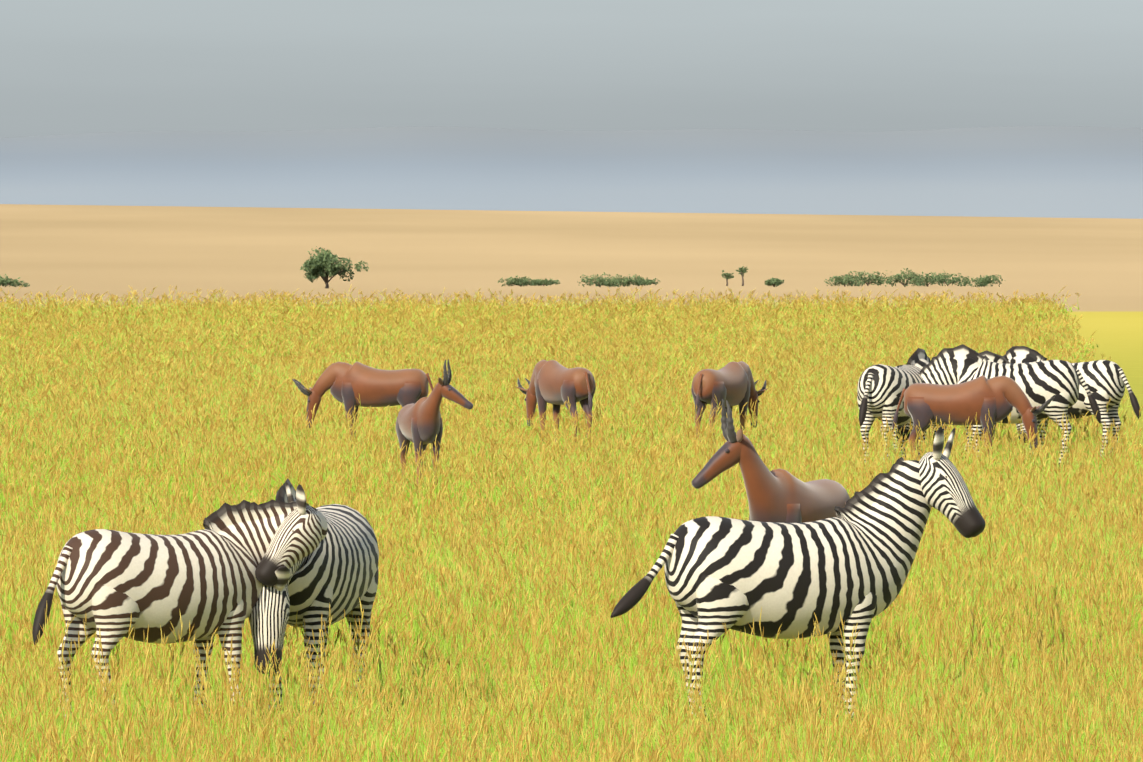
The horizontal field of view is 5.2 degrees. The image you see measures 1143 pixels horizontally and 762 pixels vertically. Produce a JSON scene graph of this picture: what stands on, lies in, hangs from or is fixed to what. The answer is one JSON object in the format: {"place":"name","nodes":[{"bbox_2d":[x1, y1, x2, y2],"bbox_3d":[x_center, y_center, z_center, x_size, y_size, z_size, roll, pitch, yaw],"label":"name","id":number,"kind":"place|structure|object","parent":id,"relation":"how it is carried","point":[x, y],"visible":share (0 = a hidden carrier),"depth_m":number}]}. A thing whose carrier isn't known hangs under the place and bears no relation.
{"place":"outdoors","nodes":[
{"label":"outdoors","id":0,"kind":"place"},
{"bbox_2d":[0,204,1142,761],"bbox_3d":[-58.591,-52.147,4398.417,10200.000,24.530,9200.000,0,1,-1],"label":"ground","id":1,"kind":"structure","parent":0,"point":[234,252],"depth_m":2186.74},
{"bbox_2d":[0,277,29,286],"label":"bush","id":2,"kind":"object","parent":1,"relation":"on","point":[7,282],"visible":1,"depth_m":1228.13},
{"bbox_2d":[32,481,327,722],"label":"zebra","id":3,"kind":"object","parent":1,"relation":"on","point":[223,566],"visible":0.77,"depth_m":80.51},
{"bbox_2d":[248,479,378,713],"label":"zebra","id":4,"kind":"object","parent":1,"relation":"on","point":[337,568],"visible":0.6,"depth_m":81.76},
{"bbox_2d":[300,247,368,287],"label":"tree","id":5,"kind":"object","parent":1,"relation":"on","point":[324,265],"visible":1,"depth_m":1198.00},
{"bbox_2d":[292,362,432,452],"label":"antelope","id":6,"kind":"object","parent":1,"relation":"on","point":[346,384],"visible":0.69,"depth_m":174.98},
{"bbox_2d":[396,359,472,491],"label":"antelope","id":7,"kind":"object","parent":1,"relation":"on","point":[418,421],"visible":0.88,"depth_m":148.63},
{"bbox_2d":[498,275,533,286],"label":"bush","id":8,"kind":"object","parent":1,"relation":"on","point":[524,281],"visible":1,"depth_m":1240.80},
{"bbox_2d":[529,278,559,285],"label":"bush","id":9,"kind":"object","parent":1,"relation":"on","point":[538,282],"visible":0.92,"depth_m":1252.51},
{"bbox_2d":[517,360,595,449],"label":"antelope","id":10,"kind":"object","parent":1,"relation":"on","point":[556,384],"visible":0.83,"depth_m":176.97},
{"bbox_2d":[577,272,618,286],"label":"bush","id":11,"kind":"object","parent":1,"relation":"on","point":[598,280],"visible":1,"depth_m":1228.81},
{"bbox_2d":[601,274,645,286],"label":"bush","id":12,"kind":"object","parent":1,"relation":"on","point":[625,280],"visible":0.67,"depth_m":1240.64},
{"bbox_2d":[630,278,659,285],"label":"bush","id":13,"kind":"object","parent":1,"relation":"on","point":[648,281],"visible":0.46,"depth_m":1252.85},
{"bbox_2d":[721,270,733,285],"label":"tree","id":14,"kind":"object","parent":1,"relation":"on","point":[727,276],"visible":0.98,"depth_m":1259.34},
{"bbox_2d":[691,361,767,445],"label":"antelope","id":15,"kind":"object","parent":1,"relation":"on","point":[732,383],"visible":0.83,"depth_m":174.90},
{"bbox_2d":[736,267,748,285],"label":"tree","id":16,"kind":"object","parent":1,"relation":"on","point":[742,271],"visible":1,"depth_m":1259.34},
{"bbox_2d":[692,400,849,522],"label":"antelope","id":17,"kind":"object","parent":1,"relation":"on","point":[779,495],"visible":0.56,"depth_m":98.54},
{"bbox_2d":[764,277,783,286],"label":"bush","id":18,"kind":"object","parent":1,"relation":"on","point":[774,282],"visible":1,"depth_m":1229.05},
{"bbox_2d":[610,427,984,722],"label":"zebra","id":19,"kind":"object","parent":1,"relation":"on","point":[852,561],"visible":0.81,"depth_m":80.50},
{"bbox_2d":[824,275,866,286],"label":"bush","id":20,"kind":"object","parent":1,"relation":"on","point":[843,280],"visible":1,"depth_m":1240.99},
{"bbox_2d":[844,270,890,285],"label":"bush","id":21,"kind":"object","parent":1,"relation":"on","point":[873,278],"visible":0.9,"depth_m":1253.51},
{"bbox_2d":[857,348,946,464],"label":"zebra","id":22,"kind":"object","parent":1,"relation":"on","point":[880,387],"visible":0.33,"depth_m":164.59},
{"bbox_2d":[880,268,924,286],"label":"bush","id":23,"kind":"object","parent":1,"relation":"on","point":[899,278],"visible":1,"depth_m":1229.35},
{"bbox_2d":[906,271,950,286],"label":"bush","id":24,"kind":"object","parent":1,"relation":"on","point":[938,277],"visible":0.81,"depth_m":1241.01},
{"bbox_2d":[922,273,974,285],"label":"bush","id":25,"kind":"object","parent":1,"relation":"on","point":[952,280],"visible":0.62,"depth_m":1253.30},
{"bbox_2d":[890,350,1027,455],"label":"zebra","id":26,"kind":"object","parent":1,"relation":"on","point":[994,357],"visible":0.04,"depth_m":170.40},
{"bbox_2d":[892,375,1054,464],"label":"antelope","id":27,"kind":"object","parent":1,"relation":"on","point":[999,397],"visible":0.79,"depth_m":159.02},
{"bbox_2d":[958,274,1002,286],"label":"bush","id":28,"kind":"object","parent":1,"relation":"on","point":[984,281],"visible":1,"depth_m":1229.31},
{"bbox_2d":[896,344,1100,465],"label":"zebra","id":29,"kind":"object","parent":1,"relation":"on","point":[1040,383],"visible":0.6,"depth_m":165.03},
{"bbox_2d":[982,346,1140,456],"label":"zebra","id":30,"kind":"object","parent":1,"relation":"on","point":[1106,381],"visible":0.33,"depth_m":169.81},
{"bbox_2d":[0,126,1142,218],"bbox_3d":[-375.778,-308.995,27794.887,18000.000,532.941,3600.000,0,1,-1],"label":"distant escarpment","id":31,"kind":"structure","parent":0,"point":[1055,171],"depth_m":27137.53},
{"bbox_2d":[0,0,1142,137],"label":"sky","id":32,"kind":"structure","parent":0,"point":[67,66]}
]}

